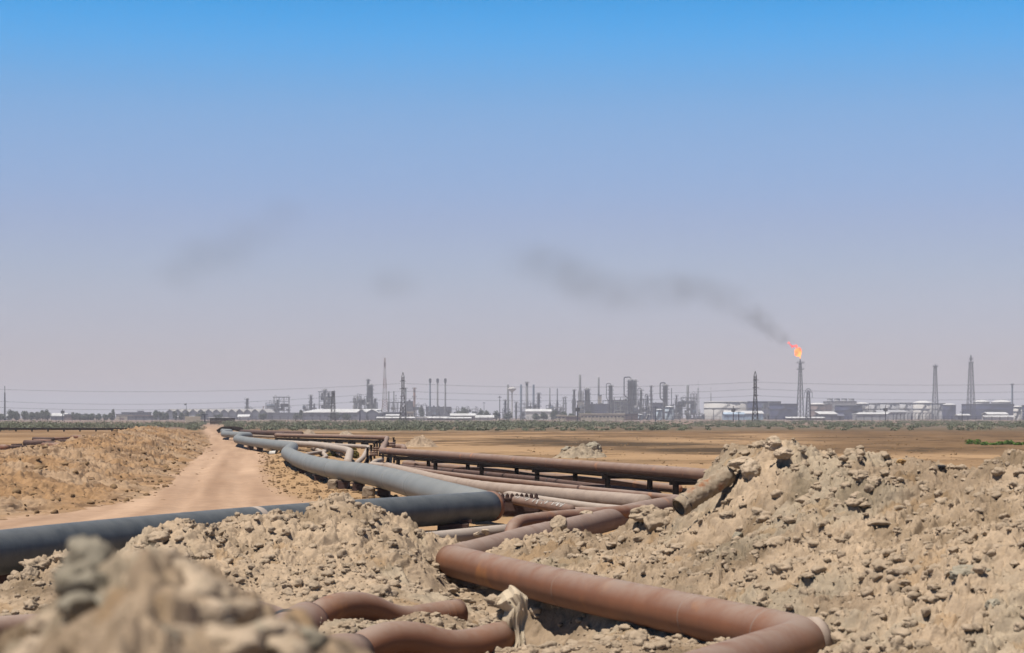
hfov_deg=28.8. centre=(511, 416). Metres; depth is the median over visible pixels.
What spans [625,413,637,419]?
plant building
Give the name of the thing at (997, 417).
hut row
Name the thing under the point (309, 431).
clay heap
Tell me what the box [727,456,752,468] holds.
boulder
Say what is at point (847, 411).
storage tank
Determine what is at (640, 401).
process column
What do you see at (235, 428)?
rack pipe
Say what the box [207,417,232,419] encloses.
cabin row
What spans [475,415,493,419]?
hut row
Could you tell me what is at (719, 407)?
storage tank
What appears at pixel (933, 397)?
flare tower
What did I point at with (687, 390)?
chimney
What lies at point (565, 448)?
boulder
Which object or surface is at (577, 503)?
ground pipe
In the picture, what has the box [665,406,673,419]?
storage tank
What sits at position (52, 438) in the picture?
discarded pipe
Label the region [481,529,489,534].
stone
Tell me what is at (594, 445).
boulder
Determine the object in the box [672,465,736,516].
crusted pipe
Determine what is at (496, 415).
tree
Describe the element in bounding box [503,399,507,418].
process column
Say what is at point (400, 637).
wavy pipe
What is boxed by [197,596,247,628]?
stone
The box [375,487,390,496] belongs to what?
pipe saddle
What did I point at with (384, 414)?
plant hall
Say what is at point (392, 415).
shed
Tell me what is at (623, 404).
plant building
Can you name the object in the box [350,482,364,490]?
pipe saddle
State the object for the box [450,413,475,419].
hut row
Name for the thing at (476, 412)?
process unit
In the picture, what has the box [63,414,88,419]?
office building
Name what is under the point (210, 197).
sky
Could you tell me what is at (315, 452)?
branch pipe
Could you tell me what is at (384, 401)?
radio mast
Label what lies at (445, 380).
chimney
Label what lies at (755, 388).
pylon
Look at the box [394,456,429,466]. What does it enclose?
pipe trestle
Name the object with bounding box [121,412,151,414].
office building
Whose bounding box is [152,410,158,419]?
tree
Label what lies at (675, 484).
pipe trestle
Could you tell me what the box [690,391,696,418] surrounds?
process unit
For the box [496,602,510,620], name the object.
boulder
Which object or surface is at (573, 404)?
process column
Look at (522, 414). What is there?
process unit
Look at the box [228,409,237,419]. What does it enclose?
shed
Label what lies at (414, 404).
chimney
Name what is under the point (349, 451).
branch pipe
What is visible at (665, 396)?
process column
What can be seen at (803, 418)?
hut row
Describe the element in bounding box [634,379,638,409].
process column
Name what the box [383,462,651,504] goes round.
wrapped pipe
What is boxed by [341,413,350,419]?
tree
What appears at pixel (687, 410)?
process unit
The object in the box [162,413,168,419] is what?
tree
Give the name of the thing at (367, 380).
process column
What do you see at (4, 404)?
radio mast
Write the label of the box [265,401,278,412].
process unit
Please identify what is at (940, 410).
storage tank
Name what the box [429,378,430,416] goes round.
chimney
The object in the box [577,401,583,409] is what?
plant building
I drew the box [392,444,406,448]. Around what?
ground pipe
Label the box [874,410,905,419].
plant hall
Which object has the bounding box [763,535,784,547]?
boulder
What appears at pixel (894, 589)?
clod rubble
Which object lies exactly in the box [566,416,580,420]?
annex
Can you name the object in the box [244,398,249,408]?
process column
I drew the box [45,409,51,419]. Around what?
tree
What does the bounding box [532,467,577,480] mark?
pipe trestle
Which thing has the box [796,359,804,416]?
flare tower
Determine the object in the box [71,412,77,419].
tree
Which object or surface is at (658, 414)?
storage tank
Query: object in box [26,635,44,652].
stone
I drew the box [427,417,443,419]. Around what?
hut row
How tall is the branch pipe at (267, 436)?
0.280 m
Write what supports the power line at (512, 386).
hanging from the pylon
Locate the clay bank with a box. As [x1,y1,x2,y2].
[0,435,1023,652]
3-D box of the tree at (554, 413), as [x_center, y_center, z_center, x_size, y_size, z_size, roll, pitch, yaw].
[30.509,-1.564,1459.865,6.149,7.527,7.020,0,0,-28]
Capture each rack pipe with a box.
[217,426,242,432]
[239,429,303,435]
[274,433,705,479]
[408,456,694,481]
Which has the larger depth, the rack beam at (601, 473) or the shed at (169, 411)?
the shed at (169, 411)
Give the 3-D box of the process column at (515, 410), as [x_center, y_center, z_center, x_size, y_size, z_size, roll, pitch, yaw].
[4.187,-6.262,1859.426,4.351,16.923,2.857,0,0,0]
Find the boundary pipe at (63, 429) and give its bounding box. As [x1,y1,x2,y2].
[0,428,131,431]
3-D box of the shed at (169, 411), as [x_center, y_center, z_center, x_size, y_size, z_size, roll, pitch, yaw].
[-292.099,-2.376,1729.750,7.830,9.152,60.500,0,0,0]
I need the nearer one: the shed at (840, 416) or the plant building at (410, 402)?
the shed at (840, 416)
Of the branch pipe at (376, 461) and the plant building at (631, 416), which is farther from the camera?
the plant building at (631, 416)
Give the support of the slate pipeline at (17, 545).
on the pipe saddle at (461, 524)
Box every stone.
[11,647,26,652]
[20,636,32,646]
[23,611,56,635]
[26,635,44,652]
[51,560,98,598]
[53,559,108,597]
[56,591,99,620]
[60,594,106,606]
[62,535,112,564]
[108,574,126,589]
[120,551,137,560]
[161,548,181,557]
[161,624,180,641]
[172,556,209,575]
[172,624,197,641]
[177,587,206,597]
[183,573,236,600]
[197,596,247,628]
[204,626,267,652]
[225,598,261,625]
[240,617,302,636]
[267,634,310,652]
[300,626,329,652]
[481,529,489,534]
[579,510,592,514]
[896,459,905,463]
[935,465,945,468]
[984,598,999,608]
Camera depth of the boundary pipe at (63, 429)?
299.88 m
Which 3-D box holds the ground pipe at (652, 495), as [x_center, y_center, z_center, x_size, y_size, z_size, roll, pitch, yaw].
[-1.155,2.000,66.880,0.756,0.212,37.700,0,0,-16]
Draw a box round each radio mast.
[4,386,5,419]
[382,358,387,411]
[697,388,698,415]
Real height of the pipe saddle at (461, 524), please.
0.300 m
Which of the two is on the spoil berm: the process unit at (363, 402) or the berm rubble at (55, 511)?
the berm rubble at (55, 511)
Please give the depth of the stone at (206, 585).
3.28 m
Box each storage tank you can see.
[638,414,642,419]
[656,409,661,419]
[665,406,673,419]
[704,401,746,418]
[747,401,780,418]
[769,404,797,419]
[811,403,824,416]
[834,405,862,419]
[857,402,868,411]
[869,403,880,411]
[880,403,898,412]
[896,402,912,418]
[913,401,932,418]
[933,403,945,418]
[942,403,955,418]
[961,404,1014,418]
[974,400,989,403]
[991,400,1010,403]
[1013,406,1022,419]
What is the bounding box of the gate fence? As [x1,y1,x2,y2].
[210,418,234,423]
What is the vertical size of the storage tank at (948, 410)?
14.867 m
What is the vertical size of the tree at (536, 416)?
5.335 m
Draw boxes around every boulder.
[20,566,39,579]
[53,552,66,562]
[225,521,237,525]
[339,493,355,503]
[385,549,412,557]
[400,586,416,592]
[478,615,500,625]
[483,594,510,608]
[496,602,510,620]
[549,515,566,530]
[560,446,570,451]
[586,441,601,451]
[629,504,659,521]
[643,509,669,533]
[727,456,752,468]
[732,532,742,537]
[739,458,760,480]
[763,436,782,450]
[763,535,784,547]
[773,447,793,459]
[867,478,889,483]
[949,564,996,579]
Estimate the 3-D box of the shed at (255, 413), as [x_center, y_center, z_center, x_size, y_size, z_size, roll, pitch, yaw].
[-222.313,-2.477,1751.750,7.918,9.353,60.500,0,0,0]
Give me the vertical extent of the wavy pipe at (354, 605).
0.548 m
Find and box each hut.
[556,415,565,420]
[954,414,970,419]
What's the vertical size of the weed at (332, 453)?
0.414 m
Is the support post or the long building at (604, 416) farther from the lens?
the long building at (604, 416)
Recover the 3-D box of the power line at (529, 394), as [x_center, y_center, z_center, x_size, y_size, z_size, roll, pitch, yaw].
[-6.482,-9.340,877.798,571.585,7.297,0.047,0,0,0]
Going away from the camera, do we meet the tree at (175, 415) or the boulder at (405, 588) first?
the boulder at (405, 588)
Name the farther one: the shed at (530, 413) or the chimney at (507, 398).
the chimney at (507, 398)
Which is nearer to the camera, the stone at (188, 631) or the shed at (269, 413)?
the stone at (188, 631)
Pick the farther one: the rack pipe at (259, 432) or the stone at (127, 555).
the rack pipe at (259, 432)
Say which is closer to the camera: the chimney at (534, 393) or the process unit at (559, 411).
the process unit at (559, 411)
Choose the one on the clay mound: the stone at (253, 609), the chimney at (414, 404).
the stone at (253, 609)
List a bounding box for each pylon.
[330,391,335,420]
[399,373,406,421]
[752,371,758,421]
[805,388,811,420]
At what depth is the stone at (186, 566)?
3.39 m
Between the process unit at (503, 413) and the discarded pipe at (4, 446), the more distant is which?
the process unit at (503, 413)
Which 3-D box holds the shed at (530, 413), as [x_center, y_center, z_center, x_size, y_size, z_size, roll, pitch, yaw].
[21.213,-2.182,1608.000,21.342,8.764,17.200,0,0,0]
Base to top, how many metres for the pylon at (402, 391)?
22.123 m
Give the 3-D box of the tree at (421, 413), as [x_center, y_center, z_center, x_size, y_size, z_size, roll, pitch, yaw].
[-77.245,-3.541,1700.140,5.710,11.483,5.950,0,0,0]
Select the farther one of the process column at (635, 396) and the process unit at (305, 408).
the process unit at (305, 408)
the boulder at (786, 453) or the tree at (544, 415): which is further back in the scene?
the tree at (544, 415)
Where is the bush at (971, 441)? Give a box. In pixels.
[965,439,980,444]
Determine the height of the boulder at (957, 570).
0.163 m
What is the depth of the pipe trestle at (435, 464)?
74.41 m
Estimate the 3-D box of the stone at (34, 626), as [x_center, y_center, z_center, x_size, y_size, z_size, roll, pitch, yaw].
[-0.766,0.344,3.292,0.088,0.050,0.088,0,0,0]
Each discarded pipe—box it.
[0,444,9,449]
[10,445,26,448]
[23,440,44,444]
[32,437,54,440]
[41,442,57,445]
[54,437,69,439]
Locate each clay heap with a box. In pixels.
[304,429,314,433]
[339,431,352,434]
[405,435,437,446]
[553,443,606,457]
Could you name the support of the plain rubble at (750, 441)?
on the ground
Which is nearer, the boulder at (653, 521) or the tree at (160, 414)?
the boulder at (653, 521)
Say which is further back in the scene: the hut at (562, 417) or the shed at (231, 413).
the shed at (231, 413)
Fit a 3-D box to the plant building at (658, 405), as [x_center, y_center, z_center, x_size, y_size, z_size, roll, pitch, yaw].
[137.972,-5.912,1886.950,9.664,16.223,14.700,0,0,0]
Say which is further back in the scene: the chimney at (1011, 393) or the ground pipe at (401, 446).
the chimney at (1011, 393)
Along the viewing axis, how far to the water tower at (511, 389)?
1849.36 m
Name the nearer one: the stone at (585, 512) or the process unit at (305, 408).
the stone at (585, 512)
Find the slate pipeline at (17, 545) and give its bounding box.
[0,491,504,574]
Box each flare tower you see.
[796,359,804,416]
[931,365,938,418]
[966,356,975,418]
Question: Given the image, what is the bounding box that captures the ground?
[0,417,1023,534]
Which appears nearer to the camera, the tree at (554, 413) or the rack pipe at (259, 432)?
the rack pipe at (259, 432)
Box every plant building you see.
[406,400,412,411]
[427,406,450,416]
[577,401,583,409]
[590,402,608,412]
[598,395,601,403]
[613,399,627,412]
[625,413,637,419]
[653,402,662,418]
[824,403,831,410]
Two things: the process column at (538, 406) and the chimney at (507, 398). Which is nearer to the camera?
the process column at (538, 406)
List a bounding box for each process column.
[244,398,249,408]
[308,395,313,410]
[366,379,370,408]
[366,384,373,408]
[372,398,377,408]
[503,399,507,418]
[514,401,517,418]
[536,392,541,408]
[564,396,567,412]
[571,389,576,415]
[584,388,589,412]
[606,383,613,412]
[624,377,635,412]
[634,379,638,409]
[638,388,643,413]
[645,394,649,412]
[649,385,652,418]
[660,382,668,406]
[674,395,678,418]
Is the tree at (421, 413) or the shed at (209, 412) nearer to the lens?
the tree at (421, 413)
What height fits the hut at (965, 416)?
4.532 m
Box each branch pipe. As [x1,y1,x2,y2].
[253,435,276,437]
[283,440,353,461]
[305,449,323,454]
[309,441,369,462]
[322,449,331,458]
[369,458,383,465]
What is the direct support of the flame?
attached to the flare tower at (800, 362)
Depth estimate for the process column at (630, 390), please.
1857.63 m
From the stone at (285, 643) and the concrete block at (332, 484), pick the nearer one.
the stone at (285, 643)
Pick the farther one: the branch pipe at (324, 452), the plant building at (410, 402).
the plant building at (410, 402)
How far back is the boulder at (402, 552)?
25.17 m
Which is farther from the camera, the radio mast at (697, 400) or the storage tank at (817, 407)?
the radio mast at (697, 400)
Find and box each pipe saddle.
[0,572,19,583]
[312,475,325,480]
[335,480,349,488]
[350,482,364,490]
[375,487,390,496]
[437,520,471,530]
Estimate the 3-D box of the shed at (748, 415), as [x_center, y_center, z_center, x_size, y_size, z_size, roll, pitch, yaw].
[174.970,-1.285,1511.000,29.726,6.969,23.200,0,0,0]
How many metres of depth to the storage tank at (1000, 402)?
1992.74 m
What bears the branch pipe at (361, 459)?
attached to the support post
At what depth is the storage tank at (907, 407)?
2002.33 m
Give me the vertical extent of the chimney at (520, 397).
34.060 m
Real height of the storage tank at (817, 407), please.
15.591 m
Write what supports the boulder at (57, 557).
on the clay bank
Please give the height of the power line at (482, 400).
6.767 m
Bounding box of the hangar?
[981,412,1008,419]
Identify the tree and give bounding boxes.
[6,409,13,419]
[12,411,20,419]
[20,411,28,419]
[29,412,35,419]
[35,412,40,419]
[38,410,46,419]
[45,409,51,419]
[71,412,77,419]
[82,413,88,419]
[88,413,94,419]
[95,413,102,419]
[102,414,107,419]
[110,410,114,419]
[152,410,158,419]
[158,411,164,419]
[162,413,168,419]
[172,411,177,419]
[178,412,183,419]
[214,413,222,417]
[258,413,266,419]
[293,413,298,419]
[299,410,302,419]
[328,412,340,419]
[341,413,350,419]
[418,407,424,416]
[459,407,468,412]
[493,411,500,419]
[503,411,512,419]
[532,413,540,419]
[541,412,547,419]
[549,410,557,419]
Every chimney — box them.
[413,388,415,418]
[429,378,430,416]
[436,378,438,411]
[444,378,446,416]
[507,384,508,412]
[520,384,521,418]
[526,382,528,408]
[533,384,534,404]
[578,375,581,400]
[598,377,599,394]
[686,385,688,407]
[1010,384,1012,403]
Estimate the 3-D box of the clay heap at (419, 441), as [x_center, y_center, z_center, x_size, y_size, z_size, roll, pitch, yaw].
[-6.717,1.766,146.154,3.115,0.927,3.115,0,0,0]
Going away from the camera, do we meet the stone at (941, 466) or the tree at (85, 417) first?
the stone at (941, 466)
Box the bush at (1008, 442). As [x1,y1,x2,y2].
[1005,440,1012,444]
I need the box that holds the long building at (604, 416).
[579,413,624,420]
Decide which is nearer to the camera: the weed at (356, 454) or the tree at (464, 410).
the weed at (356, 454)
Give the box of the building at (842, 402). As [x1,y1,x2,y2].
[823,399,856,411]
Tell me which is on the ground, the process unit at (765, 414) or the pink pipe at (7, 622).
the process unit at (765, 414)
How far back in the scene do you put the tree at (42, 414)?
1289.16 m
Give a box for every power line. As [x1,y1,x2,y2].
[3,395,981,409]
[5,389,944,403]
[10,382,996,390]
[21,389,1004,404]
[23,396,1012,409]
[29,382,838,391]
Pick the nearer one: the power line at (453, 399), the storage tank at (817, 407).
the power line at (453, 399)
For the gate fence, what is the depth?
600.00 m
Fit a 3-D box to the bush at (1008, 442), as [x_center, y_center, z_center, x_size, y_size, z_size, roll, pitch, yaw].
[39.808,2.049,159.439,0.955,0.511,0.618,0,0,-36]
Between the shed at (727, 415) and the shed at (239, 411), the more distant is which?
the shed at (239, 411)
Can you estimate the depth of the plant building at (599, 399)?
1945.00 m
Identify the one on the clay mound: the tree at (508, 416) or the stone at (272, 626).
the stone at (272, 626)
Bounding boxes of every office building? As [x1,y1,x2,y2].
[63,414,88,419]
[115,414,132,419]
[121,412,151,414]
[127,415,163,419]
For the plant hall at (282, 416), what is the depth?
1760.00 m
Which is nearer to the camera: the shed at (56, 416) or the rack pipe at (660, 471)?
the rack pipe at (660, 471)
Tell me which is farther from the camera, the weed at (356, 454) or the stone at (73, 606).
the weed at (356, 454)
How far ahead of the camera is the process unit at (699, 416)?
1840.89 m
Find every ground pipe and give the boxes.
[380,462,660,492]
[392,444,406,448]
[402,460,682,492]
[406,466,675,498]
[426,524,506,541]
[503,491,618,506]
[536,507,596,511]
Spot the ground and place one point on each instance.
(229, 475)
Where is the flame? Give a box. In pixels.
[788,342,801,358]
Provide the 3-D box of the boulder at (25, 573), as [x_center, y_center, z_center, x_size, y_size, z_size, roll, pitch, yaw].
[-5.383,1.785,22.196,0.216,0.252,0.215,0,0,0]
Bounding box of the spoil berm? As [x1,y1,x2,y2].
[0,425,209,519]
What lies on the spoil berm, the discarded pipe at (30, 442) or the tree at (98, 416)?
the discarded pipe at (30, 442)
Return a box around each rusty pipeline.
[435,545,832,652]
[452,495,677,551]
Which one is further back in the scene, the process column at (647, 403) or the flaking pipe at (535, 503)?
the process column at (647, 403)
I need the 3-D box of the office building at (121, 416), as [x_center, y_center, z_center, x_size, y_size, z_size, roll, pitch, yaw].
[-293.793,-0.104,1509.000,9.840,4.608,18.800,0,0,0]
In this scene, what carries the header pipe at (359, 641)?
on the clay bank
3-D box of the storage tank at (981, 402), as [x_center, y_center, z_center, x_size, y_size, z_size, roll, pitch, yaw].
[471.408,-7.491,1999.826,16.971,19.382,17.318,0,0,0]
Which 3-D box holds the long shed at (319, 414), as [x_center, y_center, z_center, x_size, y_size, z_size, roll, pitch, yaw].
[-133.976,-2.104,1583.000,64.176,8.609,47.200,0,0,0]
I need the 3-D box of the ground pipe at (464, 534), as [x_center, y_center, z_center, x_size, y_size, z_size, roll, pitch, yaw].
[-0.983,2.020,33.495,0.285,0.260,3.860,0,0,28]
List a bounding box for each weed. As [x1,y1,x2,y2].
[328,451,343,455]
[353,449,359,457]
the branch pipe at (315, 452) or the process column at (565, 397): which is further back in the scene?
the process column at (565, 397)
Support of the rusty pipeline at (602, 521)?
on the ground
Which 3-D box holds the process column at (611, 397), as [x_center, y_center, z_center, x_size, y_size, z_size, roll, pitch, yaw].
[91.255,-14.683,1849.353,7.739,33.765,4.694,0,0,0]
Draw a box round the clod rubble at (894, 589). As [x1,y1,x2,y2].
[0,438,1023,652]
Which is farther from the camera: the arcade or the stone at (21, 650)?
the arcade
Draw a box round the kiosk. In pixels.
[407,412,413,416]
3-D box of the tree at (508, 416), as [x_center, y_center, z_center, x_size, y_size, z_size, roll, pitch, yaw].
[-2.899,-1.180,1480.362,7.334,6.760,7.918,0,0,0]
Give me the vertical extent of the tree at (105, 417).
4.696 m
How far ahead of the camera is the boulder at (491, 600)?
19.08 m
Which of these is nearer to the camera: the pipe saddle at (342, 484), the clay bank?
the clay bank
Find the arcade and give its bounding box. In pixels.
[893,413,934,419]
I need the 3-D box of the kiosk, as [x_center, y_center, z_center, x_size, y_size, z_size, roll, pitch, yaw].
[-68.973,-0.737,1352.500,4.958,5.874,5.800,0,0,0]
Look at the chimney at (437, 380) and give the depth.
1899.22 m
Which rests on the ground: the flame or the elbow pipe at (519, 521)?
the elbow pipe at (519, 521)
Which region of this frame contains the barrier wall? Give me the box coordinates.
[185,416,200,423]
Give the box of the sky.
[0,0,1023,416]
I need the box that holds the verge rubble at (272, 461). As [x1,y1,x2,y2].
[257,437,401,501]
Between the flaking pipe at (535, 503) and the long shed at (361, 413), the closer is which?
the flaking pipe at (535, 503)
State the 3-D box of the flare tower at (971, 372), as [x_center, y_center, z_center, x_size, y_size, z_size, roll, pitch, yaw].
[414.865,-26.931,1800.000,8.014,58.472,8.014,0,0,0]
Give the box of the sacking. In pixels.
[496,585,528,647]
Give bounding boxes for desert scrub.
[0,419,1023,430]
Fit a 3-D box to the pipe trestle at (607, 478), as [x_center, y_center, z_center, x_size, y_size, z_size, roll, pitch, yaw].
[3.272,1.985,55.765,1.552,0.830,0.161,0,0,-16]
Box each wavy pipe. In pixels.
[313,591,467,620]
[356,621,514,652]
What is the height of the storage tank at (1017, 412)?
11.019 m
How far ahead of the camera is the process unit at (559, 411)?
1881.72 m
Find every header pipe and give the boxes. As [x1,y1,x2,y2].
[275,601,328,628]
[332,633,374,652]
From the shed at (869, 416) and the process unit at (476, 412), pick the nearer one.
the shed at (869, 416)
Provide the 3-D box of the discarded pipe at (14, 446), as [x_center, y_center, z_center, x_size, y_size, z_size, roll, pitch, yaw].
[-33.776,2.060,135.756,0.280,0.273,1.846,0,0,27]
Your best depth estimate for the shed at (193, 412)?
1706.00 m
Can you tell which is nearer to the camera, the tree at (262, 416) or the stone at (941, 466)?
the stone at (941, 466)
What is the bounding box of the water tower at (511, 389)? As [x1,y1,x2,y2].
[508,387,515,418]
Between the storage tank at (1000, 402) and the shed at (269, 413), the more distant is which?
the storage tank at (1000, 402)
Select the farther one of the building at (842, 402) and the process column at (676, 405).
the building at (842, 402)
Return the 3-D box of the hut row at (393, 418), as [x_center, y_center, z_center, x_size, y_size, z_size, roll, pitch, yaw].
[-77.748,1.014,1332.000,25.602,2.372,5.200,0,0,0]
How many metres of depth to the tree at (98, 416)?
1348.58 m
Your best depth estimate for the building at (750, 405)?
1885.79 m
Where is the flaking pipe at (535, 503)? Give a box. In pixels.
[499,492,574,510]
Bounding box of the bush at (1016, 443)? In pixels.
[1012,442,1023,444]
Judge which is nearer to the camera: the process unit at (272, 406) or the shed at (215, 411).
the shed at (215, 411)
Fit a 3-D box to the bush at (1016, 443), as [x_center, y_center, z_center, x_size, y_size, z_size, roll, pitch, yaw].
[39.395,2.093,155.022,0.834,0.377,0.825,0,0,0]
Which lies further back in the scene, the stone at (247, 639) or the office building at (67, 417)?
the office building at (67, 417)
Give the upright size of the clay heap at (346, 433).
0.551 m
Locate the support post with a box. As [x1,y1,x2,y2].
[366,447,368,462]
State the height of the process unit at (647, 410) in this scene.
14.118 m
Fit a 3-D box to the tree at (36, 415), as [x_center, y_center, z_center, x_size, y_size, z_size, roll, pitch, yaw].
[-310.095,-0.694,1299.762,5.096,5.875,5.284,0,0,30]
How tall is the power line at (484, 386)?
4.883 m
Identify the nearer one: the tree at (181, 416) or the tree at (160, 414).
the tree at (181, 416)
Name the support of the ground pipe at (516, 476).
on the ground
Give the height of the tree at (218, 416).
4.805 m
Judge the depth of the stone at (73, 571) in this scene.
3.27 m
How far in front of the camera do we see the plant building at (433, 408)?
1960.00 m
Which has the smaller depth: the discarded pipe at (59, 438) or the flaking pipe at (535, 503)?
the flaking pipe at (535, 503)
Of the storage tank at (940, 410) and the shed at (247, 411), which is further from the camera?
the storage tank at (940, 410)
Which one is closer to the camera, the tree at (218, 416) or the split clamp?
the split clamp
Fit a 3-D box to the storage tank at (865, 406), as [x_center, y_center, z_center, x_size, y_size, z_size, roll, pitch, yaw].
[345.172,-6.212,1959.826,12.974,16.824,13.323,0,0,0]
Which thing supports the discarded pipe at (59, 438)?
on the spoil berm
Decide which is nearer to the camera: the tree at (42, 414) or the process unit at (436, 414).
the tree at (42, 414)
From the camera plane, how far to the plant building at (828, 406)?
1900.00 m
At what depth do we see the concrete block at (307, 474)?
70.32 m
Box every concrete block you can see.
[304,472,316,475]
[328,479,338,488]
[362,486,374,497]
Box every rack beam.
[275,438,381,442]
[379,455,697,482]
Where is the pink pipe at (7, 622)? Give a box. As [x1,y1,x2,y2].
[0,601,282,634]
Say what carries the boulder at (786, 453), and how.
on the clay bank
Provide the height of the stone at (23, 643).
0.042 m
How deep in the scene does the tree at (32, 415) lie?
1279.20 m
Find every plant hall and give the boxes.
[272,413,299,419]
[382,412,406,416]
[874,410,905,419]
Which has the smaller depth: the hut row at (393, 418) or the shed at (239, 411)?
the hut row at (393, 418)
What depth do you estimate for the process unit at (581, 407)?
1889.81 m
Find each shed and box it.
[51,413,68,419]
[165,409,176,419]
[190,409,199,415]
[205,409,214,419]
[212,409,222,416]
[220,409,230,416]
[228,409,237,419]
[235,409,245,419]
[237,414,250,419]
[243,409,253,419]
[251,409,266,419]
[259,409,274,419]
[301,409,383,419]
[357,409,366,419]
[366,409,381,419]
[385,414,400,416]
[415,417,427,419]
[525,409,551,419]
[721,411,763,419]
[722,412,744,419]
[815,411,837,419]
[837,414,844,419]
[852,412,890,419]
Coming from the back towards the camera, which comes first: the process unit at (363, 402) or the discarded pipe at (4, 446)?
the process unit at (363, 402)
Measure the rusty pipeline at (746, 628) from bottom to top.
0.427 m
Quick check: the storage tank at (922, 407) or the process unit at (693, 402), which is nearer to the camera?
the process unit at (693, 402)
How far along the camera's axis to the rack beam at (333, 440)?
144.51 m
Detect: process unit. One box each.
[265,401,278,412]
[271,395,289,412]
[303,405,308,411]
[318,389,335,408]
[353,394,361,408]
[362,396,369,408]
[387,400,407,411]
[410,403,426,416]
[426,407,451,416]
[450,406,478,416]
[500,409,509,418]
[519,402,536,418]
[546,404,558,417]
[553,405,563,414]
[578,403,585,413]
[613,397,626,412]
[626,403,642,413]
[643,404,653,418]
[662,402,671,418]
[670,400,682,418]
[681,397,695,418]
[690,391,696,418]
[693,409,704,418]
[762,401,770,418]
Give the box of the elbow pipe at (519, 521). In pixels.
[505,504,647,530]
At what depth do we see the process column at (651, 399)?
1859.16 m
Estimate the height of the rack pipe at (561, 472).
0.240 m
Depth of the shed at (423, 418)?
1320.00 m
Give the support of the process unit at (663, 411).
on the ground
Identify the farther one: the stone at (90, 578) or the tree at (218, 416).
the tree at (218, 416)
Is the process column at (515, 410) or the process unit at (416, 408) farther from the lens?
the process unit at (416, 408)
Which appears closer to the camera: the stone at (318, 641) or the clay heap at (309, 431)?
the stone at (318, 641)
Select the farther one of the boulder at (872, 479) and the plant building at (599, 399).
the plant building at (599, 399)
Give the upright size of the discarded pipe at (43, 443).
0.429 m
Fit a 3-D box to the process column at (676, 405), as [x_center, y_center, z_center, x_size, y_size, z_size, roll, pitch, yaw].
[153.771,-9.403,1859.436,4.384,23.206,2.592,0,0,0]
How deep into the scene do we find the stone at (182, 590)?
3.19 m
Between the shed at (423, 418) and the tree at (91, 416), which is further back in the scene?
the tree at (91, 416)
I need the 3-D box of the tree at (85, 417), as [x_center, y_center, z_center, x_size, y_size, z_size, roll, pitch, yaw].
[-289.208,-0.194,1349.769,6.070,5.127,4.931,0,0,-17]
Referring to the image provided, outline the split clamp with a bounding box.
[501,493,538,515]
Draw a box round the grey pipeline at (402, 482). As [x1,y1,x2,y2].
[220,429,486,495]
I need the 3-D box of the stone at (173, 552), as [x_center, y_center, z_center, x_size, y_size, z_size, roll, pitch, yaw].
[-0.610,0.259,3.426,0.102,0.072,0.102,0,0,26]
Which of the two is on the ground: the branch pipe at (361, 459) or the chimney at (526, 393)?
the chimney at (526, 393)
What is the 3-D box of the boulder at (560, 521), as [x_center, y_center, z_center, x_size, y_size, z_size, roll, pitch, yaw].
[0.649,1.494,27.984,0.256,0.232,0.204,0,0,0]
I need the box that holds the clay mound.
[0,545,369,652]
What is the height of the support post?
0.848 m
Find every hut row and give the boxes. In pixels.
[376,417,414,419]
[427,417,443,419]
[443,417,471,419]
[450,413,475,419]
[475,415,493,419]
[785,417,824,419]
[982,415,1013,419]
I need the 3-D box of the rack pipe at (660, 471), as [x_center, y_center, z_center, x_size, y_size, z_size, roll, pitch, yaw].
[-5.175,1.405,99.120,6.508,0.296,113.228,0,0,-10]
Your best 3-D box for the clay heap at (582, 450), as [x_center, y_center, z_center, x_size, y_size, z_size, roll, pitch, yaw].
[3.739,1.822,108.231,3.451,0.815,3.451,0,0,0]
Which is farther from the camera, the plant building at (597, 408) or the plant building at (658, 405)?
the plant building at (597, 408)
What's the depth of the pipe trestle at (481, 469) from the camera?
68.40 m
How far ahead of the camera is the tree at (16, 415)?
1288.84 m
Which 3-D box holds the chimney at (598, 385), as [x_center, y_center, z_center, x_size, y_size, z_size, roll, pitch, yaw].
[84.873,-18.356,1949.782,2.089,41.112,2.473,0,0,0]
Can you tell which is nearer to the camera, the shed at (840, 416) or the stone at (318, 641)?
the stone at (318, 641)
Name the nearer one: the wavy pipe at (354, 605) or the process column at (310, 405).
the wavy pipe at (354, 605)
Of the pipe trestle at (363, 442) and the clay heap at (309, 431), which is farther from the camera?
the clay heap at (309, 431)
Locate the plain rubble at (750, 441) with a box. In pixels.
[517,435,1014,487]
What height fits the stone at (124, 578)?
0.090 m
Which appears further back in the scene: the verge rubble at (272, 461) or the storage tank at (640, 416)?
the storage tank at (640, 416)
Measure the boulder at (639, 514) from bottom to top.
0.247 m
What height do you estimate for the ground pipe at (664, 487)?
0.247 m
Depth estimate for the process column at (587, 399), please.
1897.94 m
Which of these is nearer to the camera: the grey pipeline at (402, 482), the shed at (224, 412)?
the grey pipeline at (402, 482)
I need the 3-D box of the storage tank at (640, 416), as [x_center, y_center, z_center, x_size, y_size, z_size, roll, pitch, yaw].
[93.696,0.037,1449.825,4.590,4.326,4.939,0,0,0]
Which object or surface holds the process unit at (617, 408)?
on the ground
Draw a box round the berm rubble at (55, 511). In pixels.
[0,425,216,515]
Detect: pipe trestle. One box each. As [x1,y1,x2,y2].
[361,440,368,448]
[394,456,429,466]
[431,459,469,469]
[477,463,518,475]
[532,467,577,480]
[602,473,652,489]
[669,479,696,494]
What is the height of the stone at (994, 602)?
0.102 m
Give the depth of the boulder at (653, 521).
26.10 m
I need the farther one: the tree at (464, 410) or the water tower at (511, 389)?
the water tower at (511, 389)
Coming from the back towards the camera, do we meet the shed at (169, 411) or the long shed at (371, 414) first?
the shed at (169, 411)
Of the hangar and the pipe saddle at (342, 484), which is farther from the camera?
the hangar

